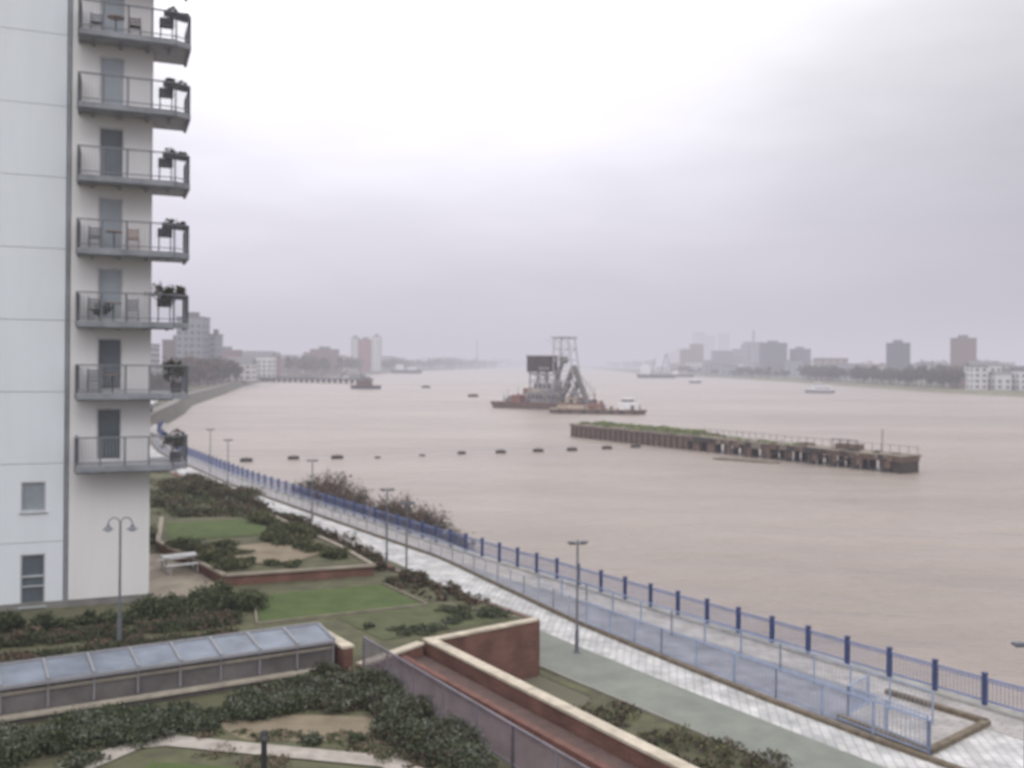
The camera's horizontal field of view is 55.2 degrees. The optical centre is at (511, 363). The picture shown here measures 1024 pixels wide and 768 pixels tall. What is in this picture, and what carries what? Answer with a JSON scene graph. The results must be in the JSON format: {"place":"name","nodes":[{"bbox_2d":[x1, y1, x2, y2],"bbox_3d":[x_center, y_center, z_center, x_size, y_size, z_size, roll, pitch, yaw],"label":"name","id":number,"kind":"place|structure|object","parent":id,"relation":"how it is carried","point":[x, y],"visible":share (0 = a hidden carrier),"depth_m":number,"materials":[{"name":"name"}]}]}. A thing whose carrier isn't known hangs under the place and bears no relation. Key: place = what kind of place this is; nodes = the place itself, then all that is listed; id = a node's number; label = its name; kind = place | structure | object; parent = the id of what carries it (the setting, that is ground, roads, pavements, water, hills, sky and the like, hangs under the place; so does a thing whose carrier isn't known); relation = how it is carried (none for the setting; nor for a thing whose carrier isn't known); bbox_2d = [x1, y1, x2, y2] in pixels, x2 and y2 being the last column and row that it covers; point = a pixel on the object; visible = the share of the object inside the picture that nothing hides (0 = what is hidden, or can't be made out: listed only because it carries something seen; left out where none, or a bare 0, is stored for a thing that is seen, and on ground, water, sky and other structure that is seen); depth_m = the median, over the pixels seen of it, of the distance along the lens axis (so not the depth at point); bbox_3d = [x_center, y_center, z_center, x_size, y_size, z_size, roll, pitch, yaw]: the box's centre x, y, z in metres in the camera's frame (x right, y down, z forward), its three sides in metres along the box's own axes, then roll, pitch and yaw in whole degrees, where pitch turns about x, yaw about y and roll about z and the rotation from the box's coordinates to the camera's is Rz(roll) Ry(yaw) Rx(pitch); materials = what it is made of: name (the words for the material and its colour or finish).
{"place":"outdoors","nodes":[
{"label":"outdoors","id":0,"kind":"place"},
{"bbox_2d":[150,377,257,456],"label":"embankment walkway","id":1,"kind":"structure","parent":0,"point":[170,403],"depth_m":239.36,"materials":[{"name":"concrete"}]},
{"bbox_2d":[0,473,526,767],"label":"garden ground","id":2,"kind":"structure","parent":0,"point":[146,756],"depth_m":33.65,"materials":[{"name":"plant"}]},
{"bbox_2d":[0,0,190,611],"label":"apartment tower","id":3,"kind":"structure","parent":2,"relation":"on","point":[81,117],"depth_m":38.30,"materials":[{"name":"paint"}]},
{"bbox_2d":[18,0,124,608],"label":"windows and doors","id":4,"kind":"structure","parent":3,"relation":"in","point":[109,350],"depth_m":38.98,"materials":[{"name":"grey glass"}]},
{"bbox_2d":[102,517,137,640],"bbox_3d":[-13.465,7.428,33.600,1.190,4.308,0.400,1,0,-9],"label":"twin arm street lamp","id":5,"kind":"object","parent":2,"relation":"on","point":[108,528],"visible":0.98,"depth_m":33.56,"materials":[{"name":"metal"}]},
{"bbox_2d":[0,609,246,662],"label":"groundcover planting","id":6,"kind":"object","parent":2,"relation":"on","point":[99,635],"visible":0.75,"depth_m":33.97,"materials":[{"name":"green plant"}]},
{"bbox_2d":[0,577,274,633],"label":"hedge","id":7,"kind":"object","parent":2,"relation":"on","point":[220,596],"visible":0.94,"depth_m":36.86,"materials":[{"name":"green plant"}]},
{"bbox_2d":[0,655,315,725],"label":"ramp parapet wall","id":8,"kind":"structure","parent":2,"relation":"on","point":[43,714],"depth_m":27.73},
{"bbox_2d":[0,622,334,715],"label":"glazed walkway canopy","id":9,"kind":"object","parent":2,"relation":"on","point":[27,685],"visible":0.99,"depth_m":28.25,"materials":[{"name":"grey glass"}]},
{"bbox_2d":[0,673,352,767],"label":"shrub bed","id":10,"kind":"object","parent":2,"relation":"on","point":[116,725],"visible":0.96,"depth_m":25.26,"materials":[{"name":"green plant"}]},
{"bbox_2d":[149,554,213,598],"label":"terrace paving","id":11,"kind":"structure","parent":2,"relation":"on","point":[183,579],"depth_m":43.29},
{"bbox_2d":[157,552,199,575],"bbox_3d":[-15.281,9.182,45.000,1.600,0.770,1.780,0,0,-34],"label":"picnic table","id":12,"kind":"object","parent":11,"relation":"on","point":[168,557],"visible":1,"depth_m":44.81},
{"bbox_2d":[144,762,243,767],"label":"lawn","id":13,"kind":"structure","parent":2,"relation":"on","point":[161,765],"depth_m":23.37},
{"bbox_2d":[260,730,267,767],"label":"bollard light","id":14,"kind":"object","parent":13,"relation":"on","point":[263,736],"visible":1,"depth_m":22.95,"materials":[{"name":"black paint"}]},
{"bbox_2d":[149,476,266,544],"bbox_3d":[-21.348,8.899,63.448,11.287,1.459,25.069,0,0,-13],"label":"shrub bed","id":15,"kind":"object","parent":2,"relation":"on","point":[190,486],"visible":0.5,"depth_m":64.22,"materials":[{"name":"green plant"}]},
{"bbox_2d":[10,670,444,767],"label":"groundcover planting","id":16,"kind":"object","parent":2,"relation":"on","point":[375,748],"visible":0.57,"depth_m":24.45,"materials":[{"name":"green plant"}]},
{"bbox_2d":[150,477,312,518],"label":"groundcover planting","id":17,"kind":"object","parent":2,"relation":"on","point":[205,498],"visible":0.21,"depth_m":67.65,"materials":[{"name":"green plant"}]},
{"bbox_2d":[67,735,420,767],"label":"garden path","id":18,"kind":"structure","parent":2,"relation":"on","point":[296,752],"depth_m":24.25,"materials":[{"name":"concrete"}]},
{"bbox_2d":[156,514,375,585],"bbox_3d":[-13.996,9.326,50.608,7.871,0.505,18.649,0,0,-31],"label":"raised garden bed","id":19,"kind":"object","parent":2,"relation":"on","point":[354,564],"visible":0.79,"depth_m":44.37,"materials":[{"name":"red brick"}]},
{"bbox_2d":[166,519,266,539],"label":"lawn","id":20,"kind":"structure","parent":19,"relation":"on","point":[218,528],"depth_m":53.78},
{"bbox_2d":[160,509,353,570],"bbox_3d":[-13.589,8.822,49.965,8.284,0.845,14.460,0,0,-24],"label":"hedge","id":21,"kind":"object","parent":19,"relation":"on","point":[283,533],"visible":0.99,"depth_m":47.91,"materials":[{"name":"green plant"}]},
{"bbox_2d":[231,542,319,562],"bbox_3d":[-11.468,9.140,47.400,4.796,0.001,5.215,1,0,0],"label":"sandy patch","id":22,"kind":"object","parent":19,"relation":"on","point":[264,551],"visible":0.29,"depth_m":47.26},
{"bbox_2d":[221,715,373,740],"bbox_3d":[-5.565,9.640,25.900,4.449,0.001,1.840,1,0,0],"label":"sandy patch","id":23,"kind":"object","parent":2,"relation":"on","point":[324,725],"visible":0.62,"depth_m":26.09,"materials":[{"name":"sand"}]},
{"bbox_2d":[177,471,490,605],"bbox_3d":[-14.329,9.100,59.351,3.116,1.114,48.004,0,0,-31],"label":"shrub bed","id":24,"kind":"object","parent":2,"relation":"on","point":[421,577],"visible":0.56,"depth_m":47.09,"materials":[{"name":"green plant"}]},
{"bbox_2d":[258,584,420,621],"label":"lawn","id":25,"kind":"structure","parent":2,"relation":"on","point":[316,602],"depth_m":39.49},
{"bbox_2d":[254,582,517,624],"bbox_3d":[-5.343,9.614,39.665,10.469,0.100,6.340,1,0,-7],"label":"lawn edging","id":26,"kind":"object","parent":25,"relation":"on","point":[424,603],"visible":0.84,"depth_m":37.84,"materials":[{"name":"stone"}]},
{"bbox_2d":[328,630,423,671],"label":"brick garden wall","id":27,"kind":"structure","parent":2,"relation":"on","point":[343,651],"depth_m":31.08,"materials":[{"name":"brick"}]},
{"bbox_2d":[260,657,500,767],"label":"shrub bed","id":28,"kind":"object","parent":2,"relation":"on","point":[396,711],"visible":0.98,"depth_m":25.72,"materials":[{"name":"green plant"}]},
{"bbox_2d":[336,604,510,639],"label":"lawn","id":29,"kind":"structure","parent":2,"relation":"on","point":[383,620],"depth_m":36.83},
{"bbox_2d":[363,604,511,635],"bbox_3d":[-2.655,9.501,36.641,3.050,0.475,5.527,0,0,43],"label":"shrub bed","id":30,"kind":"object","parent":29,"relation":"on","point":[461,612],"visible":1,"depth_m":36.83,"materials":[{"name":"green plant"}]},
{"bbox_2d":[171,473,697,767],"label":"brick retaining wall","id":31,"kind":"structure","parent":2,"relation":"on","point":[502,659],"depth_m":30.85,"materials":[{"name":"brick"}]},
{"bbox_2d":[362,636,588,767],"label":"garden railing","id":32,"kind":"object","parent":2,"relation":"on","point":[446,708],"visible":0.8,"depth_m":25.08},
{"bbox_2d":[281,355,298,373],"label":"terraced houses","id":33,"kind":"structure","parent":0,"point":[284,370],"depth_m":953.00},
{"bbox_2d":[154,471,776,767],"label":"planting bed soil","id":34,"kind":"structure","parent":0,"point":[647,722],"depth_m":31.94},
{"bbox_2d":[150,469,368,551],"bbox_3d":[-33.897,10.737,95.425,7.728,1.777,90.979,1,0,-30],"label":"shrub bed","id":35,"kind":"object","parent":34,"relation":"on","point":[352,538],"visible":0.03,"depth_m":61.58,"materials":[{"name":"green plant"}]},
{"bbox_2d":[380,488,394,563],"bbox_3d":[-7.183,9.438,56.200,0.840,4.600,0.320,0,0,-11],"label":"street lamp","id":36,"kind":"object","parent":34,"relation":"on","point":[386,552],"visible":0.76,"depth_m":56.17,"materials":[{"name":"metal"}]},
{"bbox_2d":[573,698,793,767],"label":"shrub bed","id":37,"kind":"object","parent":34,"relation":"on","point":[705,745],"visible":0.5,"depth_m":29.91,"materials":[{"name":"green plant"}]},
{"bbox_2d":[383,655,636,767],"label":"sunken path paving","id":38,"kind":"structure","parent":0,"point":[596,752],"depth_m":27.12,"materials":[{"name":"brick"}]},
{"bbox_2d":[400,654,612,767],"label":"brick kerb wall","id":39,"kind":"structure","parent":38,"relation":"on","point":[580,756],"depth_m":26.73,"materials":[{"name":"brick"}]},
{"bbox_2d":[150,424,943,767],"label":"footpath","id":40,"kind":"structure","parent":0,"point":[438,570],"depth_m":39.66,"materials":[{"name":"concrete"}]},
{"bbox_2d":[150,424,1023,740],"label":"riverside walk paving","id":41,"kind":"structure","parent":0,"point":[1000,722],"depth_m":42.35,"materials":[{"name":"stone"}]},
{"bbox_2d":[150,362,1023,740],"bbox_3d":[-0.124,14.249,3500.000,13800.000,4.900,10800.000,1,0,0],"label":"ground","id":42,"kind":"structure","parent":0,"point":[566,694],"depth_m":548.01,"materials":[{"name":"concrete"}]},
{"bbox_2d":[151,344,159,374],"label":"apartment block","id":43,"kind":"structure","parent":42,"relation":"on","point":[155,354],"depth_m":540.69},
{"bbox_2d":[162,335,175,370],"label":"apartment block","id":44,"kind":"structure","parent":42,"relation":"on","point":[168,349],"depth_m":562.00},
{"bbox_2d":[151,372,198,390],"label":"distant trees","id":45,"kind":"object","parent":42,"relation":"on","point":[158,380],"visible":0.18,"depth_m":347.23,"materials":[{"name":"grey plant"}]},
{"bbox_2d":[176,312,210,381],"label":"apartment block","id":46,"kind":"structure","parent":42,"relation":"on","point":[194,339],"depth_m":533.00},
{"bbox_2d":[157,353,244,386],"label":"distant trees","id":47,"kind":"object","parent":42,"relation":"on","point":[213,369],"visible":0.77,"depth_m":465.82,"materials":[{"name":"grey plant"}]},
{"bbox_2d":[209,329,222,381],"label":"apartment block","id":48,"kind":"structure","parent":42,"relation":"on","point":[216,345],"depth_m":546.22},
{"bbox_2d":[223,347,242,358],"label":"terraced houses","id":49,"kind":"structure","parent":42,"relation":"on","point":[228,352],"depth_m":794.00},
{"bbox_2d":[226,357,257,380],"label":"warehouse","id":50,"kind":"structure","parent":42,"relation":"on","point":[249,364],"depth_m":594.11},
{"bbox_2d":[241,351,276,376],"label":"warehouse","id":51,"kind":"structure","parent":42,"relation":"on","point":[266,364],"depth_m":713.00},
{"bbox_2d":[310,346,339,372],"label":"apartment block","id":52,"kind":"structure","parent":42,"relation":"on","point":[325,352],"depth_m":1001.00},
{"bbox_2d":[284,354,416,375],"bbox_3d":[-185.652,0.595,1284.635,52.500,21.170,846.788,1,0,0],"label":"distant trees","id":53,"kind":"object","parent":42,"relation":"on","point":[306,364],"visible":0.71,"depth_m":965.79,"materials":[{"name":"grey plant"}]},
{"bbox_2d":[358,337,371,370],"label":"apartment block","id":54,"kind":"structure","parent":42,"relation":"on","point":[364,348],"depth_m":1243.00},
{"bbox_2d":[371,334,381,371],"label":"apartment block","id":55,"kind":"structure","parent":42,"relation":"on","point":[376,360],"depth_m":1239.00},
{"bbox_2d":[399,501,414,569],"bbox_3d":[-5.483,9.453,50.900,0.840,4.600,0.320,0,0,-11],"label":"street lamp","id":56,"kind":"object","parent":42,"relation":"on","point":[404,503],"visible":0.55,"depth_m":50.86,"materials":[{"name":"metal"}]},
{"bbox_2d":[414,357,498,369],"bbox_3d":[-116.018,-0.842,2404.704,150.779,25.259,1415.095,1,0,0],"label":"distant trees","id":57,"kind":"object","parent":42,"relation":"on","point":[430,363],"visible":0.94,"depth_m":2052.39,"materials":[{"name":"grey plant"}]},
{"bbox_2d":[150,424,964,767],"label":"path kerb","id":58,"kind":"structure","parent":42,"relation":"on","point":[784,704],"depth_m":37.80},
{"bbox_2d":[154,438,586,622],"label":"footpath railing","id":59,"kind":"object","parent":58,"relation":"on","point":[301,501],"visible":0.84,"depth_m":62.19,"materials":[{"name":"metal"}]},
{"bbox_2d":[157,424,1023,720],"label":"river wall coping","id":60,"kind":"object","parent":42,"relation":"on","point":[995,708],"visible":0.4,"depth_m":42.54,"materials":[{"name":"concrete"}]},
{"bbox_2d":[157,420,1023,711],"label":"riverside fence","id":61,"kind":"object","parent":60,"relation":"on","point":[619,582],"visible":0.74,"depth_m":46.36,"materials":[{"name":"metal"}]},
{"bbox_2d":[540,665,784,767],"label":"bed kerb","id":62,"kind":"structure","parent":42,"relation":"on","point":[620,699],"depth_m":33.30,"materials":[{"name":"concrete"}]},
{"bbox_2d":[672,365,790,378],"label":"distant trees","id":63,"kind":"object","parent":42,"relation":"on","point":[750,371],"visible":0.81,"depth_m":1073.07,"materials":[{"name":"grey plant"}]},
{"bbox_2d":[718,367,751,375],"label":"waterside building","id":64,"kind":"structure","parent":42,"relation":"on","point":[723,371],"depth_m":1153.42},
{"bbox_2d":[759,341,786,375],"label":"apartment block","id":65,"kind":"structure","parent":42,"relation":"on","point":[773,354],"depth_m":1188.00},
{"bbox_2d":[789,347,810,375],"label":"apartment block","id":66,"kind":"structure","parent":42,"relation":"on","point":[800,354],"depth_m":1199.00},
{"bbox_2d":[600,358,1016,367],"bbox_3d":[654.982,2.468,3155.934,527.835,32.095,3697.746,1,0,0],"label":"distant trees","id":67,"kind":"object","parent":42,"relation":"on","point":[632,364],"visible":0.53,"depth_m":2988.86,"materials":[{"name":"grey plant"}]},
{"bbox_2d":[813,358,848,378],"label":"city building","id":68,"kind":"structure","parent":42,"relation":"on","point":[819,362],"depth_m":965.99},
{"bbox_2d":[834,363,862,378],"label":"city building","id":69,"kind":"structure","parent":42,"relation":"on","point":[846,365],"depth_m":964.53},
{"bbox_2d":[797,364,965,388],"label":"distant trees","id":70,"kind":"object","parent":42,"relation":"on","point":[907,375],"visible":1,"depth_m":689.69,"materials":[{"name":"grey plant"}]},
{"bbox_2d":[886,340,910,380],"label":"tower block","id":71,"kind":"structure","parent":42,"relation":"on","point":[897,354],"depth_m":892.00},
{"bbox_2d":[950,335,976,367],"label":"tower block","id":72,"kind":"structure","parent":42,"relation":"on","point":[963,349],"depth_m":892.00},
{"bbox_2d":[931,363,1014,385],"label":"distant trees","id":73,"kind":"object","parent":42,"relation":"on","point":[949,369],"visible":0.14,"depth_m":743.18,"materials":[{"name":"grey plant"}]},
{"bbox_2d":[964,361,1002,372],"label":"waterside house","id":74,"kind":"structure","parent":42,"relation":"on","point":[995,365],"depth_m":636.01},
{"bbox_2d":[151,0,1023,365],"label":"sky","id":75,"kind":"structure","parent":0,"point":[628,179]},
{"bbox_2d":[163,366,1023,709],"bbox_3d":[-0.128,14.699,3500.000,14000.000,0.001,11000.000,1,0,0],"label":"river water","id":76,"kind":"structure","parent":0,"point":[927,562],"depth_m":116.55,"materials":[{"name":"liquid"}]},
{"bbox_2d":[258,369,373,382],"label":"timber pier","id":77,"kind":"structure","parent":76,"relation":"in","point":[353,377],"depth_m":685.08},
{"bbox_2d":[350,372,381,388],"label":"tug boat","id":78,"kind":"object","parent":76,"relation":"on","point":[365,383],"visible":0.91,"depth_m":536.12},
{"bbox_2d":[391,358,421,373],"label":"cargo ship","id":79,"kind":"object","parent":76,"relation":"on","point":[400,369],"visible":0.97,"depth_m":1295.45},
{"bbox_2d":[490,337,605,409],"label":"dredger vessel","id":80,"kind":"object","parent":76,"relation":"on","point":[546,395],"visible":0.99,"depth_m":315.48,"materials":[{"name":"metal"}]},
{"bbox_2d":[549,393,646,414],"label":"work barge","id":81,"kind":"object","parent":76,"relation":"on","point":[627,406],"visible":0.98,"depth_m":287.44,"materials":[{"name":"metal"}]},
{"bbox_2d":[636,353,675,377],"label":"crane ship","id":82,"kind":"object","parent":76,"relation":"on","point":[645,371],"visible":0.93,"depth_m":1075.31},
{"bbox_2d":[569,423,921,473],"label":"derelict jetty","id":83,"kind":"object","parent":76,"relation":"in","point":[857,455],"visible":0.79,"depth_m":155.16,"materials":[{"name":"metal"}]},
{"bbox_2d":[579,420,807,444],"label":"grass","id":84,"kind":"structure","parent":83,"relation":"on","point":[661,428],"depth_m":178.76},
{"bbox_2d":[713,457,780,463],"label":"moored barge","id":85,"kind":"object","parent":76,"relation":"on","point":[747,460],"visible":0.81,"depth_m":149.32},
{"bbox_2d":[805,380,834,392],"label":"river ferry","id":86,"kind":"object","parent":76,"relation":"on","point":[818,388],"visible":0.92,"depth_m":532.12,"materials":[{"name":"metal"}]},
{"bbox_2d":[457,562,879,735],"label":"ramp paving","id":87,"kind":"structure","parent":0,"point":[705,660],"depth_m":38.94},
{"bbox_2d":[538,569,933,754],"bbox_3d":[7.110,11.264,40.316,2.680,1.138,24.256,0,0,-33],"label":"ramp railing","id":88,"kind":"object","parent":87,"relation":"on","point":[886,703],"visible":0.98,"depth_m":35.57,"materials":[{"name":"metal"}]},
{"bbox_2d":[680,350,695,362],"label":"city building","id":89,"kind":"structure","parent":0,"point":[687,355],"depth_m":1553.09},
{"bbox_2d":[690,344,703,361],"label":"city building","id":90,"kind":"structure","parent":0,"point":[699,348],"depth_m":1608.24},
{"bbox_2d":[692,332,704,359],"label":"skyscraper","id":91,"kind":"structure","parent":0,"point":[698,337],"depth_m":4075.00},
{"bbox_2d":[705,335,714,359],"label":"skyscraper","id":92,"kind":"structure","parent":0,"point":[709,343],"depth_m":4075.00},
{"bbox_2d":[540,630,885,767],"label":"cycle path","id":93,"kind":"structure","parent":0,"point":[713,718],"depth_m":33.59,"materials":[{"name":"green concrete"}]},
{"bbox_2d":[567,540,587,652],"bbox_3d":[2.667,9.524,40.000,0.840,4.600,0.320,0,0,-11],"label":"street lamp","id":94,"kind":"object","parent":93,"relation":"on","point":[576,650],"visible":1,"depth_m":39.95,"materials":[{"name":"metal"}]},
{"bbox_2d":[713,351,732,363],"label":"city building","id":95,"kind":"structure","parent":0,"point":[722,356],"depth_m":1636.02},
{"bbox_2d":[717,333,729,350],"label":"skyscraper","id":96,"kind":"structure","parent":0,"point":[723,342],"depth_m":4075.00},
{"bbox_2d":[743,342,762,366],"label":"city building","id":97,"kind":"structure","parent":0,"point":[747,354],"depth_m":1510.44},
{"bbox_2d":[783,361,802,376],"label":"waterside building","id":98,"kind":"structure","parent":0,"point":[792,366],"depth_m":1164.40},
{"bbox_2d":[849,694,974,744],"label":"platform paving","id":99,"kind":"structure","parent":0,"point":[944,725],"depth_m":32.56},
{"bbox_2d":[836,688,990,754],"bbox_3d":[13.131,11.835,32.511,4.354,0.200,3.830,0,0,-40],"label":"timber edging","id":100,"kind":"object","parent":99,"relation":"on","point":[981,723],"visible":0.81,"depth_m":31.79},
{"bbox_2d":[877,729,1023,767],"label":"apron paving","id":101,"kind":"structure","parent":0,"point":[984,748],"depth_m":29.98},
{"bbox_2d":[965,366,988,389],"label":"waterside house","id":102,"kind":"structure","parent":0,"point":[976,377],"depth_m":555.00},
{"bbox_2d":[988,371,1011,389],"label":"waterside house","id":103,"kind":"structure","parent":0,"point":[999,380],"depth_m":551.00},
{"bbox_2d":[1010,370,1023,390],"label":"waterside house","id":104,"kind":"structure","parent":0,"point":[1017,379],"depth_m":548.90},
{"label":"foreshore bank","id":105,"kind":"structure","parent":0,"visible":0},
{"bbox_2d":[295,469,353,503],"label":"bare bush","id":106,"kind":"object","parent":105,"relation":"on","point":[318,480],"visible":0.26,"depth_m":84.17,"materials":[{"name":"brown plant"}]},
{"bbox_2d":[313,471,369,509],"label":"bare bush","id":107,"kind":"object","parent":105,"relation":"on","point":[333,492],"visible":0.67,"depth_m":81.18,"materials":[{"name":"brown plant"}]},
{"bbox_2d":[337,482,379,517],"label":"bare bush","id":108,"kind":"object","parent":105,"relation":"on","point":[358,498],"visible":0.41,"depth_m":78.30,"materials":[{"name":"brown plant"}]},
{"bbox_2d":[366,493,403,524],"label":"bare bush","id":109,"kind":"object","parent":105,"relation":"on","point":[382,507],"visible":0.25,"depth_m":73.86,"materials":[{"name":"brown plant"}]},
{"bbox_2d":[377,491,437,531],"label":"bare bush","id":110,"kind":"object","parent":105,"relation":"on","point":[402,513],"visible":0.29,"depth_m":70.92,"materials":[{"name":"brown plant"}]},
{"bbox_2d":[400,503,455,538],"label":"bare bush","id":111,"kind":"object","parent":105,"relation":"on","point":[439,522],"visible":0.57,"depth_m":68.41,"materials":[{"name":"brown plant"}]},
{"bbox_2d":[442,523,476,550],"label":"bare bush","id":112,"kind":"object","parent":105,"relation":"on","point":[460,540],"visible":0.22,"depth_m":65.26,"materials":[{"name":"brown plant"}]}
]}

